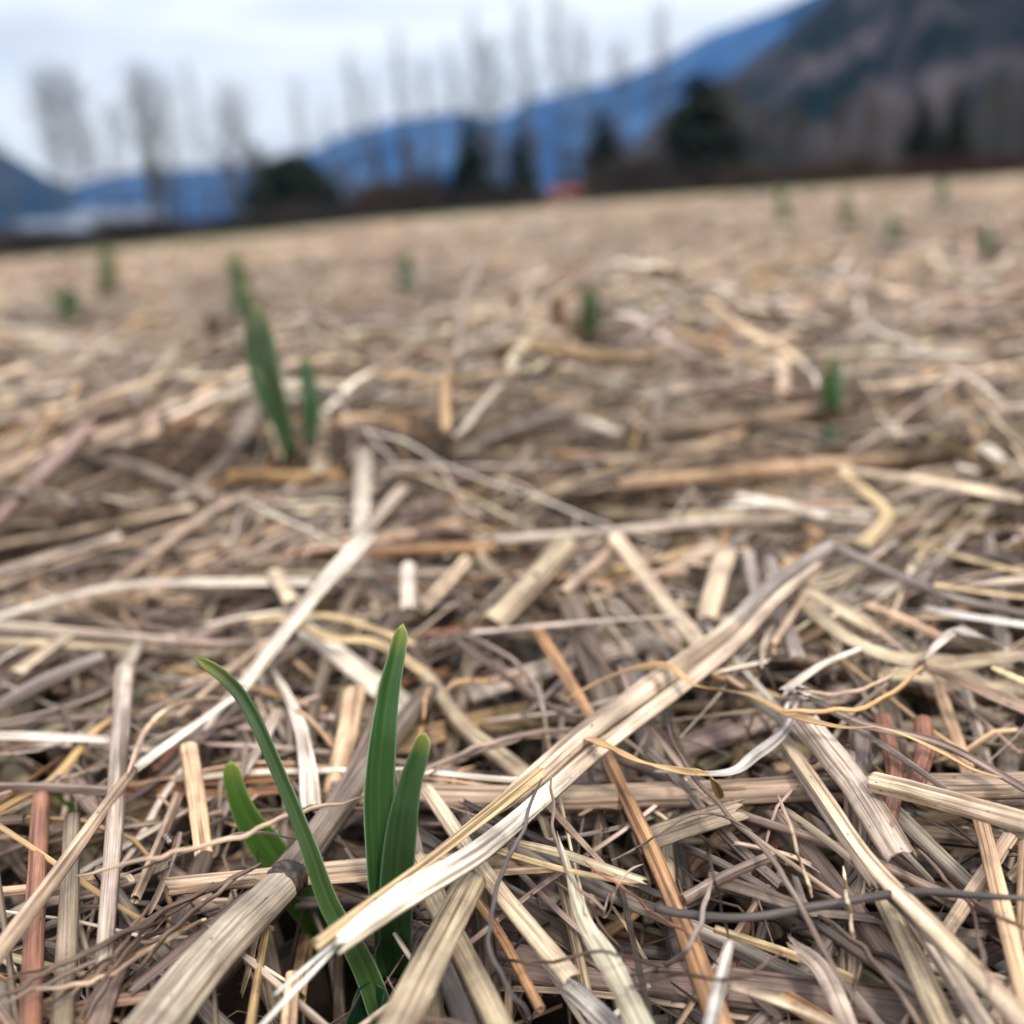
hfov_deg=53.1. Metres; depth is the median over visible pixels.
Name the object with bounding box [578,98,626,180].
conifer
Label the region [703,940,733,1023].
straw stalk
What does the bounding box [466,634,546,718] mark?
dry root
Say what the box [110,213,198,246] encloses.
bare shrub
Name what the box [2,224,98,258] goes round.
bare shrub
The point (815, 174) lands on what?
bare shrub
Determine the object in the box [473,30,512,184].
bare tree
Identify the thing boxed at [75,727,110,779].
straw stalk
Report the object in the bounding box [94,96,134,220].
bare tree
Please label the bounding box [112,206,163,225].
farm shed
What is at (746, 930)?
straw stalk
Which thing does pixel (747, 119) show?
bare tree
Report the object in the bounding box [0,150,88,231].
hill
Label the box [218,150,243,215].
bare tree
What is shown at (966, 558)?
straw stalk
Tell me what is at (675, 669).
dry leaf blade
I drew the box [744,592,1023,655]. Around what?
straw stalk
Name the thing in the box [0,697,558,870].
straw stalk
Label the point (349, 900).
straw stalk
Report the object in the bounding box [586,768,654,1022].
straw stalk
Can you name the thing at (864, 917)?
straw stalk
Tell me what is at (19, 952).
straw stalk
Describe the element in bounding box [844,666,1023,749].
straw stalk
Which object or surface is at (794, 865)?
straw stalk
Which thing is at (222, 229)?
bare shrub
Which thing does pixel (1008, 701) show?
dry leaf blade
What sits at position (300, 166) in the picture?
conifer
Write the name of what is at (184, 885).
straw stalk
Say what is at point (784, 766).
straw stalk
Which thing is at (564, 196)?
red shed
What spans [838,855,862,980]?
straw stalk
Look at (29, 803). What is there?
straw stalk
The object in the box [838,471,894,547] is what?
straw stalk
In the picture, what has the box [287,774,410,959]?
straw stalk
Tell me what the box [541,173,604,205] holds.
bare shrub
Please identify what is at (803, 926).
straw stalk
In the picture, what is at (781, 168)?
bare shrub
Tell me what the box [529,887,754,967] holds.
straw stalk
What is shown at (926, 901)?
straw stalk
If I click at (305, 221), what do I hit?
bare shrub
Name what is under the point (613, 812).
straw stalk
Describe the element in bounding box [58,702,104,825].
straw stalk
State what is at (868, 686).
dry root
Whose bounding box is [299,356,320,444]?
garlic shoot
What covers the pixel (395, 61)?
bare tree
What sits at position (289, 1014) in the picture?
straw stalk
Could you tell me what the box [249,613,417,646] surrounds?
straw stalk
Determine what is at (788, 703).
dry leaf blade
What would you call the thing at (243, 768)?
straw stalk
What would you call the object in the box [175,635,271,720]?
straw stalk
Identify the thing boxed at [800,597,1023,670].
dry leaf blade
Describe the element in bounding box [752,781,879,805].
straw stalk
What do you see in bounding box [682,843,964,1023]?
straw stalk
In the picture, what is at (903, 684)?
dry root
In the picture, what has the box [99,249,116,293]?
garlic shoot
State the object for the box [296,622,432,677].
straw stalk
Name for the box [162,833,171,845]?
dry root
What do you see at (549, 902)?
straw stalk
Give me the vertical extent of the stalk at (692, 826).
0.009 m
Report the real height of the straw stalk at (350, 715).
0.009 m
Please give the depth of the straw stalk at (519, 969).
0.22 m
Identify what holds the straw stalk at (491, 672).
on the straw mulch at (60, 404)
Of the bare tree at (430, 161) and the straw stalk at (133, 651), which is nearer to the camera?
the straw stalk at (133, 651)
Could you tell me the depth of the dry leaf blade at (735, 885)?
0.23 m
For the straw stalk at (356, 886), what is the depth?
0.31 m
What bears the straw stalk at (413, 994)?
on the straw mulch at (60, 404)
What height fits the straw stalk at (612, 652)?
0.009 m
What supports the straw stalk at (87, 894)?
on the straw mulch at (60, 404)
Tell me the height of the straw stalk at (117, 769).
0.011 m
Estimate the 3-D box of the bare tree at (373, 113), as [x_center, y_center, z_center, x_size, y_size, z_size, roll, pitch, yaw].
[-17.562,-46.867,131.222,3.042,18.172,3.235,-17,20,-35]
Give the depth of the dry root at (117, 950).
0.21 m
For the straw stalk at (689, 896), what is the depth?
0.23 m
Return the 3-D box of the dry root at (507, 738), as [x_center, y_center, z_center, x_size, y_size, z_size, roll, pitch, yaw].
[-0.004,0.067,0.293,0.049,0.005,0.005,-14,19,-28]
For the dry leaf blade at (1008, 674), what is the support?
on the dry leaf blade at (1008, 701)
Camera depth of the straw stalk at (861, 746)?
0.24 m
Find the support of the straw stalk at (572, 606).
on the straw mulch at (60, 404)
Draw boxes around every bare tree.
[0,131,25,228]
[13,59,88,235]
[37,50,106,232]
[79,108,113,224]
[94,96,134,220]
[107,66,168,220]
[113,55,175,219]
[135,155,162,217]
[147,73,191,219]
[156,166,179,219]
[174,55,214,221]
[192,201,202,223]
[197,90,239,215]
[202,186,218,220]
[207,74,259,188]
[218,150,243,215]
[240,139,264,200]
[245,145,275,173]
[286,72,311,159]
[314,97,343,199]
[331,168,344,200]
[333,45,373,191]
[334,159,354,202]
[360,70,383,189]
[365,139,387,186]
[385,23,420,175]
[394,137,419,184]
[397,134,417,213]
[414,52,449,180]
[425,157,439,179]
[439,37,464,156]
[453,7,495,182]
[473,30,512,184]
[481,126,504,185]
[499,136,518,179]
[508,0,544,173]
[528,129,548,190]
[538,0,580,179]
[555,144,570,184]
[561,8,598,170]
[572,145,588,176]
[603,38,637,161]
[609,122,631,163]
[637,0,682,151]
[714,71,737,133]
[720,82,746,142]
[736,92,759,165]
[825,91,854,163]
[856,72,886,160]
[860,97,885,158]
[879,97,905,166]
[894,100,914,163]
[970,68,1002,156]
[979,74,1011,155]
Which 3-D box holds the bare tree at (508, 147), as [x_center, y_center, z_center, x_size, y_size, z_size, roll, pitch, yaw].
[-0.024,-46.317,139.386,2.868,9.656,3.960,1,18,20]
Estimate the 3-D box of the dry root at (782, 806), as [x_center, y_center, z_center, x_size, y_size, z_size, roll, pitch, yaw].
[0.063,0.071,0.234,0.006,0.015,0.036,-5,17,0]
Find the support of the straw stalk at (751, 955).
on the straw mulch at (60, 404)
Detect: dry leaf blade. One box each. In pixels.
[0,503,198,546]
[0,532,121,573]
[0,578,313,619]
[0,731,110,743]
[8,632,74,672]
[127,685,250,773]
[169,400,260,501]
[239,530,376,686]
[245,709,283,774]
[272,668,320,808]
[296,625,411,711]
[311,437,329,476]
[352,446,372,539]
[361,481,412,531]
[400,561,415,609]
[496,849,639,887]
[507,838,647,884]
[543,964,623,1023]
[557,832,654,1023]
[567,662,1023,781]
[575,416,624,434]
[583,737,723,798]
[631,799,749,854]
[654,699,802,775]
[704,869,805,907]
[736,493,831,518]
[777,684,811,700]
[779,647,862,692]
[780,689,823,704]
[783,694,816,708]
[786,934,856,1023]
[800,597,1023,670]
[837,466,1023,503]
[912,627,1008,676]
[924,605,1023,627]
[926,664,1023,714]
[955,463,976,472]
[976,443,1008,461]
[990,665,1023,683]
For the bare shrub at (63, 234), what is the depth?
94.19 m
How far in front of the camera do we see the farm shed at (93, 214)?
155.03 m
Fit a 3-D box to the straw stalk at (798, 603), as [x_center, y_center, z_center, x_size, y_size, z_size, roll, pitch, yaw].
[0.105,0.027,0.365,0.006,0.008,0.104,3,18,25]
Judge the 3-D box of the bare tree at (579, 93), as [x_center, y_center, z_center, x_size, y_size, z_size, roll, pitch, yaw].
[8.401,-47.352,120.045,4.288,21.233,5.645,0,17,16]
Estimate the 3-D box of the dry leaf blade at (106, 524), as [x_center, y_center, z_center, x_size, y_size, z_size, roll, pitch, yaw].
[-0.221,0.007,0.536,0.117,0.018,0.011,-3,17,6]
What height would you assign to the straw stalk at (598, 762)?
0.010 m
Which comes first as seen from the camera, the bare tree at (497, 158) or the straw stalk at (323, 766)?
the straw stalk at (323, 766)
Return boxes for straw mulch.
[0,181,1023,290]
[0,194,1023,362]
[0,226,1023,1023]
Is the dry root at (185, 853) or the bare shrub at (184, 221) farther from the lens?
the bare shrub at (184, 221)
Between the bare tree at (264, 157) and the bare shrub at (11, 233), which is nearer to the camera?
the bare shrub at (11, 233)
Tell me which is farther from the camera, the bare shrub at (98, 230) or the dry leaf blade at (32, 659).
the bare shrub at (98, 230)
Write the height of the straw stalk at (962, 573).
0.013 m
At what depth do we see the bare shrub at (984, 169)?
73.79 m
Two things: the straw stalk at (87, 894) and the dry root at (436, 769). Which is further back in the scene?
the dry root at (436, 769)
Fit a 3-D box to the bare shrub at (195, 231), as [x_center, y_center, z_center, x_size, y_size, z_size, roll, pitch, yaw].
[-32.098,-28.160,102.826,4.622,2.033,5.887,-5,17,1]
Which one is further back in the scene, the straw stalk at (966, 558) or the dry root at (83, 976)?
the straw stalk at (966, 558)
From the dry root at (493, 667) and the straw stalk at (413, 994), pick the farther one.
the dry root at (493, 667)
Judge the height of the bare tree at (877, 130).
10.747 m
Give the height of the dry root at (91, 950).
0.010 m
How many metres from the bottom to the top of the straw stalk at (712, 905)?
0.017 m
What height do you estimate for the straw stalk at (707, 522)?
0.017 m
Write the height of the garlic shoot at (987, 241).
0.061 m
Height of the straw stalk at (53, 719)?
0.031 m
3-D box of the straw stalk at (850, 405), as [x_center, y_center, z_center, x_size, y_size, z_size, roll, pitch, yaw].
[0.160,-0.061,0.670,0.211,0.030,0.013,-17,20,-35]
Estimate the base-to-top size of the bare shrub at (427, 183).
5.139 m
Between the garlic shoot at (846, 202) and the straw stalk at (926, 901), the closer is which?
the straw stalk at (926, 901)
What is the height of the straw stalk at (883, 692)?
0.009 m
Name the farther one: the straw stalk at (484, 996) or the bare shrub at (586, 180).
the bare shrub at (586, 180)
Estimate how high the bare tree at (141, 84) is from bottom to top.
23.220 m
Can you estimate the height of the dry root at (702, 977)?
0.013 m
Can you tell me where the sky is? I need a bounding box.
[0,0,794,185]
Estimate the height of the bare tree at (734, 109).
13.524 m
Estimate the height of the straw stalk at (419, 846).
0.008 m
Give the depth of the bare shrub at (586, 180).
103.08 m
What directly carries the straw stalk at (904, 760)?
on the straw stalk at (950, 867)
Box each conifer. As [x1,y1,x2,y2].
[224,156,340,234]
[241,150,353,223]
[440,107,502,213]
[499,116,547,204]
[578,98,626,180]
[640,72,763,193]
[893,86,943,172]
[932,72,982,163]
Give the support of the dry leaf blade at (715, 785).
on the straw mulch at (60, 404)
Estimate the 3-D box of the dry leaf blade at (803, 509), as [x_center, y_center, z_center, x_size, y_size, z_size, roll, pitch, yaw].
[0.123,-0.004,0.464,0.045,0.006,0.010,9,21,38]
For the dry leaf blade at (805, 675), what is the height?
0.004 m
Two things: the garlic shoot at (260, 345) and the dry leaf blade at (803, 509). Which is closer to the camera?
the dry leaf blade at (803, 509)
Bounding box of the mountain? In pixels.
[66,0,820,227]
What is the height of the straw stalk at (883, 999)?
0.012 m
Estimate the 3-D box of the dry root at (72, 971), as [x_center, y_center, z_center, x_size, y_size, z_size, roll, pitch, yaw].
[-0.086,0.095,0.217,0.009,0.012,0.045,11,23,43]
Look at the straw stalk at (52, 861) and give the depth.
0.25 m
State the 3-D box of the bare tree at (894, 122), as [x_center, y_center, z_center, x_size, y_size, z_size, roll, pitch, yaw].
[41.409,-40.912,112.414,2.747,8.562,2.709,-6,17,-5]
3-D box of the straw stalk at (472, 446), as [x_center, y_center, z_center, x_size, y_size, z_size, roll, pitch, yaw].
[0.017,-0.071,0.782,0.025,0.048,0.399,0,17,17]
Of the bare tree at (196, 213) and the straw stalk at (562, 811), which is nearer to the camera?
the straw stalk at (562, 811)
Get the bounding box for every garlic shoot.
[47,288,79,322]
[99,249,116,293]
[195,657,389,1023]
[227,253,253,317]
[242,281,296,457]
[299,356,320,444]
[363,624,430,997]
[401,250,415,295]
[580,286,598,334]
[777,187,788,222]
[822,419,838,442]
[823,361,842,411]
[840,192,851,226]
[887,217,899,247]
[936,178,947,209]
[982,225,993,257]
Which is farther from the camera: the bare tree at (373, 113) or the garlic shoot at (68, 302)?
the bare tree at (373, 113)
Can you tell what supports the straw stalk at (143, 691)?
on the straw mulch at (60, 404)
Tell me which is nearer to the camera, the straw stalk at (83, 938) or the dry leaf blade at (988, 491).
the straw stalk at (83, 938)
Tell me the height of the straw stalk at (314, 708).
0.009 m
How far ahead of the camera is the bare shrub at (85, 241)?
96.66 m
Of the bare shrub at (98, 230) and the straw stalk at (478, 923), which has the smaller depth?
the straw stalk at (478, 923)
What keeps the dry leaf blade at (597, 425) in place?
on the straw mulch at (60, 404)
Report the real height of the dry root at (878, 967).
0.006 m
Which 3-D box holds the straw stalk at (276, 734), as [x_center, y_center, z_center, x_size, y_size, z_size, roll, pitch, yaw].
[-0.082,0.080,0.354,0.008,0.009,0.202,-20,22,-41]
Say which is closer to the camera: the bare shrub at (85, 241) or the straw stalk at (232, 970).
the straw stalk at (232, 970)
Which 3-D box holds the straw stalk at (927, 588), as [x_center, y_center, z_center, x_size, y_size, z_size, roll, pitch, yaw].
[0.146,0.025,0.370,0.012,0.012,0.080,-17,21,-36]
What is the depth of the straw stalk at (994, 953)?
0.23 m
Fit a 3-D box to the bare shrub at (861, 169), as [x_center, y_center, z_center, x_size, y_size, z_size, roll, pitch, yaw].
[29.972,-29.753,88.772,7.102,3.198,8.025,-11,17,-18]
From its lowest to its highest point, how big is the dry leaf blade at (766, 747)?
0.007 m
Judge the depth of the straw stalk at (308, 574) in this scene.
0.43 m
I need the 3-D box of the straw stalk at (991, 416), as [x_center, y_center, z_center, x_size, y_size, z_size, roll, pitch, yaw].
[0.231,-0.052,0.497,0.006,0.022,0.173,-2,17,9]
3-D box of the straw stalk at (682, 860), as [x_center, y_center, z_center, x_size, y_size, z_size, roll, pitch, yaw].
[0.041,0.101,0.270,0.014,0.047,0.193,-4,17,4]
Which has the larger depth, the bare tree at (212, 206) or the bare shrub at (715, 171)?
the bare tree at (212, 206)
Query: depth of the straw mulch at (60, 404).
0.55 m
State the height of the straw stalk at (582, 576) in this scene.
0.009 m
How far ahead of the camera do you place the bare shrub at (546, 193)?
111.04 m
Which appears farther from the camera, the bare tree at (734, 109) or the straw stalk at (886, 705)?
the bare tree at (734, 109)
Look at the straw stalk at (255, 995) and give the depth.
0.22 m
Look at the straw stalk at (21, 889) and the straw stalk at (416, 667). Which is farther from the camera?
the straw stalk at (416, 667)
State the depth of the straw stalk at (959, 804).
0.23 m
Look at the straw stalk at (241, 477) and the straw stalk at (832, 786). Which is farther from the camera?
the straw stalk at (241, 477)
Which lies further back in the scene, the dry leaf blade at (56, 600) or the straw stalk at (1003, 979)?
the dry leaf blade at (56, 600)
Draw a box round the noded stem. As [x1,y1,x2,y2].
[122,681,438,1023]
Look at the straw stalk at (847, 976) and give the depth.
0.22 m
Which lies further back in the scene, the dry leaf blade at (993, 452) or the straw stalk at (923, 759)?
the dry leaf blade at (993, 452)
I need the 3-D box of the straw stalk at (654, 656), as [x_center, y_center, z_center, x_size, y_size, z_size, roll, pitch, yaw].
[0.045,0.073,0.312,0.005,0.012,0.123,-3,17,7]
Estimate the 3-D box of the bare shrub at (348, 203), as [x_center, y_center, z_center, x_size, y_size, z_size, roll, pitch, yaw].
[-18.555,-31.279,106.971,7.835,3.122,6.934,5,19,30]
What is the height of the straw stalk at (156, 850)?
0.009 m
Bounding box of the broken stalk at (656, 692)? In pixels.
[260,540,836,1023]
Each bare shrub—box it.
[0,224,25,258]
[0,225,32,255]
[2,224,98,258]
[28,227,88,250]
[66,230,99,249]
[84,214,152,248]
[88,222,124,240]
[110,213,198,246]
[155,216,197,230]
[175,222,216,239]
[196,213,240,236]
[221,204,300,235]
[225,210,247,225]
[275,205,318,229]
[276,197,353,226]
[332,202,380,223]
[333,196,362,215]
[342,175,415,218]
[376,170,465,219]
[378,186,454,220]
[429,184,465,214]
[442,189,500,214]
[481,186,550,211]
[483,179,531,204]
[537,190,547,201]
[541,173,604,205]
[549,173,607,190]
[562,147,695,203]
[667,168,713,195]
[684,161,743,194]
[693,161,795,194]
[724,162,790,188]
[769,159,818,182]
[779,157,866,188]
[814,148,898,184]
[879,163,899,181]
[882,155,961,182]
[915,153,980,179]
[948,153,1008,177]
[969,151,1023,177]
[983,152,1023,175]
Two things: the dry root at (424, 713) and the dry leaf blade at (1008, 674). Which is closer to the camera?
the dry leaf blade at (1008, 674)
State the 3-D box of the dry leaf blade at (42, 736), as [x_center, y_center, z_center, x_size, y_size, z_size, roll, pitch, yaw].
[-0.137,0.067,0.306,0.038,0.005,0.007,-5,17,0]
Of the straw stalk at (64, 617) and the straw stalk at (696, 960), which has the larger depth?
the straw stalk at (64, 617)
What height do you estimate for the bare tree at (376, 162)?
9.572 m
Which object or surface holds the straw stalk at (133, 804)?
on the straw stalk at (14, 773)
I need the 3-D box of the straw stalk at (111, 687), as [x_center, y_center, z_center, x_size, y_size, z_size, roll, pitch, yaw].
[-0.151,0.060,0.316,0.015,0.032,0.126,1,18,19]
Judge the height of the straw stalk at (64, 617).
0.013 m
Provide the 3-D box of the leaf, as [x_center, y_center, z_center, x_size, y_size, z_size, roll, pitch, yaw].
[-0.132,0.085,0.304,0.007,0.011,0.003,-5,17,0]
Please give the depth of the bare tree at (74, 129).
111.34 m
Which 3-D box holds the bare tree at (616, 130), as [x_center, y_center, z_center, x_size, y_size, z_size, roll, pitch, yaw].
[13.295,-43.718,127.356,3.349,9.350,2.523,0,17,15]
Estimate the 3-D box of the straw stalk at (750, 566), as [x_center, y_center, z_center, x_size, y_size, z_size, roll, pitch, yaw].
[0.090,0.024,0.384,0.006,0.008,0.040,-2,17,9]
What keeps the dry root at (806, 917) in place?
on the straw mulch at (60, 404)
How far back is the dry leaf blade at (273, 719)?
0.32 m
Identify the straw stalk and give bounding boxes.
[0,490,255,636]
[0,593,278,751]
[0,601,203,633]
[0,622,176,645]
[0,625,102,876]
[0,637,244,765]
[0,638,304,655]
[0,652,106,714]
[0,663,146,722]
[0,669,279,855]
[0,695,307,794]
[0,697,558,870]
[0,700,235,730]
[0,710,139,813]
[0,766,137,964]
[0,782,106,795]
[0,796,211,922]
[0,823,145,920]
[0,859,174,923]
[2,875,97,895]
[4,846,453,907]
[5,584,488,813]
[8,712,146,814]
[12,950,137,963]
[13,653,241,715]
[18,790,49,1023]
[30,712,82,873]
[30,795,238,832]
[50,812,80,1023]
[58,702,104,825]
[69,777,225,918]
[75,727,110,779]
[78,912,98,989]
[81,450,218,502]
[82,521,289,614]
[83,949,135,1023]
[94,661,134,971]
[102,761,621,809]
[103,629,192,665]
[110,632,150,684]
[126,706,203,874]
[126,764,298,796]
[127,767,403,994]
[129,722,183,736]
[130,792,182,903]
[132,633,266,1010]
[133,570,449,596]
[146,666,444,832]
[164,853,517,896]
[169,768,516,782]
[174,825,360,863]
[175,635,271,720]
[175,851,236,866]
[176,637,266,647]
[178,742,213,857]
[201,742,510,776]
[201,896,368,904]
[207,713,674,770]
[209,811,352,997]
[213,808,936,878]
[219,699,468,871]
[220,741,248,819]
[225,468,349,484]
[227,800,471,932]
[240,840,283,1023]
[246,926,269,1023]
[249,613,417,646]
[253,864,556,884]
[267,569,298,606]
[277,773,556,951]
[280,970,300,1023]
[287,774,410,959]
[293,856,326,1002]
[294,542,398,765]
[294,896,867,977]
[295,792,622,815]
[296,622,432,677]
[314,670,342,753]
[315,754,700,1023]
[322,681,379,809]
[322,685,365,800]
[325,771,1023,811]
[333,664,526,726]
[341,882,362,890]
[360,676,898,839]
[360,777,687,1023]
[365,922,1006,1023]
[369,933,398,986]
[371,541,497,557]
[377,881,455,1023]
[378,872,486,1023]
[382,610,649,876]
[395,769,423,853]
[407,629,671,651]
[413,859,979,916]
[415,851,513,1023]
[417,667,529,776]
[418,555,471,613]
[421,783,581,985]
[433,591,479,783]
[438,960,476,1023]
[447,396,603,455]
[458,798,662,896]
[458,808,650,990]
[459,815,499,1023]
[464,566,957,703]
[464,816,898,1023]
[471,615,677,633]
[475,897,544,1013]
[477,535,578,627]
[477,698,779,733]
[479,659,769,723]
[492,514,876,544]
[493,773,795,855]
[495,652,641,897]
[519,607,542,765]
[527,822,566,847]
[529,537,721,690]
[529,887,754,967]
[531,628,732,1023]
[533,950,586,1023]
[534,846,979,891]
[537,674,587,915]
[539,718,547,824]
[546,803,604,862]
[552,692,840,897]
[556,545,616,599]
[556,590,643,839]
[565,806,753,951]
[571,631,818,882]
[573,537,838,687]
[585,542,641,766]
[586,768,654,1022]
[607,533,704,646]
[613,450,951,490]
[614,754,1015,919]
[615,660,698,1023]
[618,664,707,796]
[621,605,667,893]
[639,398,858,438]
[643,746,782,889]
[647,650,675,898]
[651,804,776,1015]
[673,721,826,774]
[675,852,796,1023]
[678,832,769,852]
[680,808,970,984]
[680,850,776,904]
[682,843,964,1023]
[689,569,985,619]
[696,546,736,622]
[701,941,782,1020]
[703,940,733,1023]
[713,865,887,983]
[713,925,854,983]
[724,838,780,1003]
[728,673,991,915]
[728,738,1023,771]
[730,982,843,1023]
[732,841,819,872]
[740,549,760,594]
[743,728,871,1023]
[743,823,1008,975]
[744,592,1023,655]
[751,766,1001,946]
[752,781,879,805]
[754,614,807,639]
[761,553,805,661]
[769,558,825,643]
[770,739,994,773]
[772,727,1023,1023]
[778,882,1015,908]
[781,808,979,992]
[782,753,877,888]
[789,912,996,932]
[790,866,819,918]
[793,715,916,862]
[802,526,1009,585]
[806,855,981,866]
[808,910,988,937]
[815,699,1023,791]
[822,641,965,750]
[832,681,889,738]
[834,542,1023,617]
[837,714,868,979]
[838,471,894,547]
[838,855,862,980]
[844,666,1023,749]
[846,723,947,788]
[848,640,1023,655]
[855,628,910,772]
[863,602,941,639]
[867,718,894,945]
[867,772,1023,833]
[873,712,903,827]
[874,890,957,1023]
[906,920,993,1023]
[907,715,934,783]
[908,541,1023,574]
[916,876,1016,898]
[926,956,1009,985]
[933,583,1023,598]
[933,684,1023,1004]
[936,976,984,997]
[937,941,1004,988]
[941,360,1023,450]
[943,832,1017,934]
[959,687,1001,801]
[1016,839,1023,950]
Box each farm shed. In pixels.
[13,217,87,234]
[72,207,112,233]
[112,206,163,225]
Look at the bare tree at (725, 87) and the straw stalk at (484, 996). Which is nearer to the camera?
the straw stalk at (484, 996)
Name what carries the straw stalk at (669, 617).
on the straw mulch at (60, 404)
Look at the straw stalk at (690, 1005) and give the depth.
0.23 m
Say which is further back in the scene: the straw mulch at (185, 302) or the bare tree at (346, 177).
the bare tree at (346, 177)
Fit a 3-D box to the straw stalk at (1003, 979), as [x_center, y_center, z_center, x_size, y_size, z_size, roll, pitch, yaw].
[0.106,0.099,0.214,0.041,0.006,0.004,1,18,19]
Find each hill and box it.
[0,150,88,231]
[607,0,1023,171]
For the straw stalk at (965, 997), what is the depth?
0.20 m
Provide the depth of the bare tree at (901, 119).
112.66 m
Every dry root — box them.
[0,863,261,998]
[0,883,222,981]
[0,917,213,1006]
[14,887,211,988]
[35,918,206,990]
[42,924,176,1009]
[70,902,149,995]
[75,795,363,876]
[76,864,259,1023]
[85,881,213,1023]
[119,878,237,1023]
[120,831,296,876]
[127,696,221,773]
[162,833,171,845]
[370,1015,461,1023]
[406,686,429,753]
[423,738,522,778]
[425,728,572,770]
[446,674,526,691]
[454,637,586,718]
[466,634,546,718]
[486,778,541,1018]
[497,950,660,967]
[549,775,604,910]
[583,860,703,945]
[602,863,643,918]
[611,812,753,860]
[625,952,782,988]
[629,881,711,976]
[653,887,1023,922]
[668,725,877,1023]
[703,833,728,938]
[777,795,812,897]
[782,665,924,713]
[802,666,897,696]
[818,914,921,1023]
[843,866,854,940]
[918,849,990,995]
[937,896,1023,929]
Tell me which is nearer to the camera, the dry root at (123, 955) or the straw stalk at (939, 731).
the dry root at (123, 955)
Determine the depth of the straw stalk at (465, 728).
0.33 m
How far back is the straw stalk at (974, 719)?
0.32 m
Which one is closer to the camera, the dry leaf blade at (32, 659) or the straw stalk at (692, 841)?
the straw stalk at (692, 841)
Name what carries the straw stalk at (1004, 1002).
on the straw mulch at (60, 404)
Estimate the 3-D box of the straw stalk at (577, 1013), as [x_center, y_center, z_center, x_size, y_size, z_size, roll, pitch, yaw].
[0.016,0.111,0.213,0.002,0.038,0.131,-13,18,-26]
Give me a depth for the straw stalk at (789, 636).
0.34 m
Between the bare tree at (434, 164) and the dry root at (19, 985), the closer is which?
the dry root at (19, 985)
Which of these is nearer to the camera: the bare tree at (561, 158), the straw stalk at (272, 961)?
the straw stalk at (272, 961)
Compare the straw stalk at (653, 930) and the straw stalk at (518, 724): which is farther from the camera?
the straw stalk at (518, 724)
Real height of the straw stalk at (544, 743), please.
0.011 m
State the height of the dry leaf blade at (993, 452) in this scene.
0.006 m
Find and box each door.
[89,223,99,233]
[561,198,568,204]
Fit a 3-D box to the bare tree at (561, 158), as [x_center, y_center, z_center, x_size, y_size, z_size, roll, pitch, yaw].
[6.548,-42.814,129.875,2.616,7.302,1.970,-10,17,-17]
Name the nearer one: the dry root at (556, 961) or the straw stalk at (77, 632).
the dry root at (556, 961)
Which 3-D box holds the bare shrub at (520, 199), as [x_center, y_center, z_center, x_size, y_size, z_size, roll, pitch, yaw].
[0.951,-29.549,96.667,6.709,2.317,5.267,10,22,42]
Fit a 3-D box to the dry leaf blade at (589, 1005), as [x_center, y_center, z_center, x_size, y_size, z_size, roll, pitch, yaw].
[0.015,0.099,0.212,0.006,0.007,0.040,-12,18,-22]
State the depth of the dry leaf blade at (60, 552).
0.48 m
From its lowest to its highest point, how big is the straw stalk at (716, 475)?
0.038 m
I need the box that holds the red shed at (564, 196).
[548,186,580,205]
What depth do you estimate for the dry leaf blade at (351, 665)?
0.36 m
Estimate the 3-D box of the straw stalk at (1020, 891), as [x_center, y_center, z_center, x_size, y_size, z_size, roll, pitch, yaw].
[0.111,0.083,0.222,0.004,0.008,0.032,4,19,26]

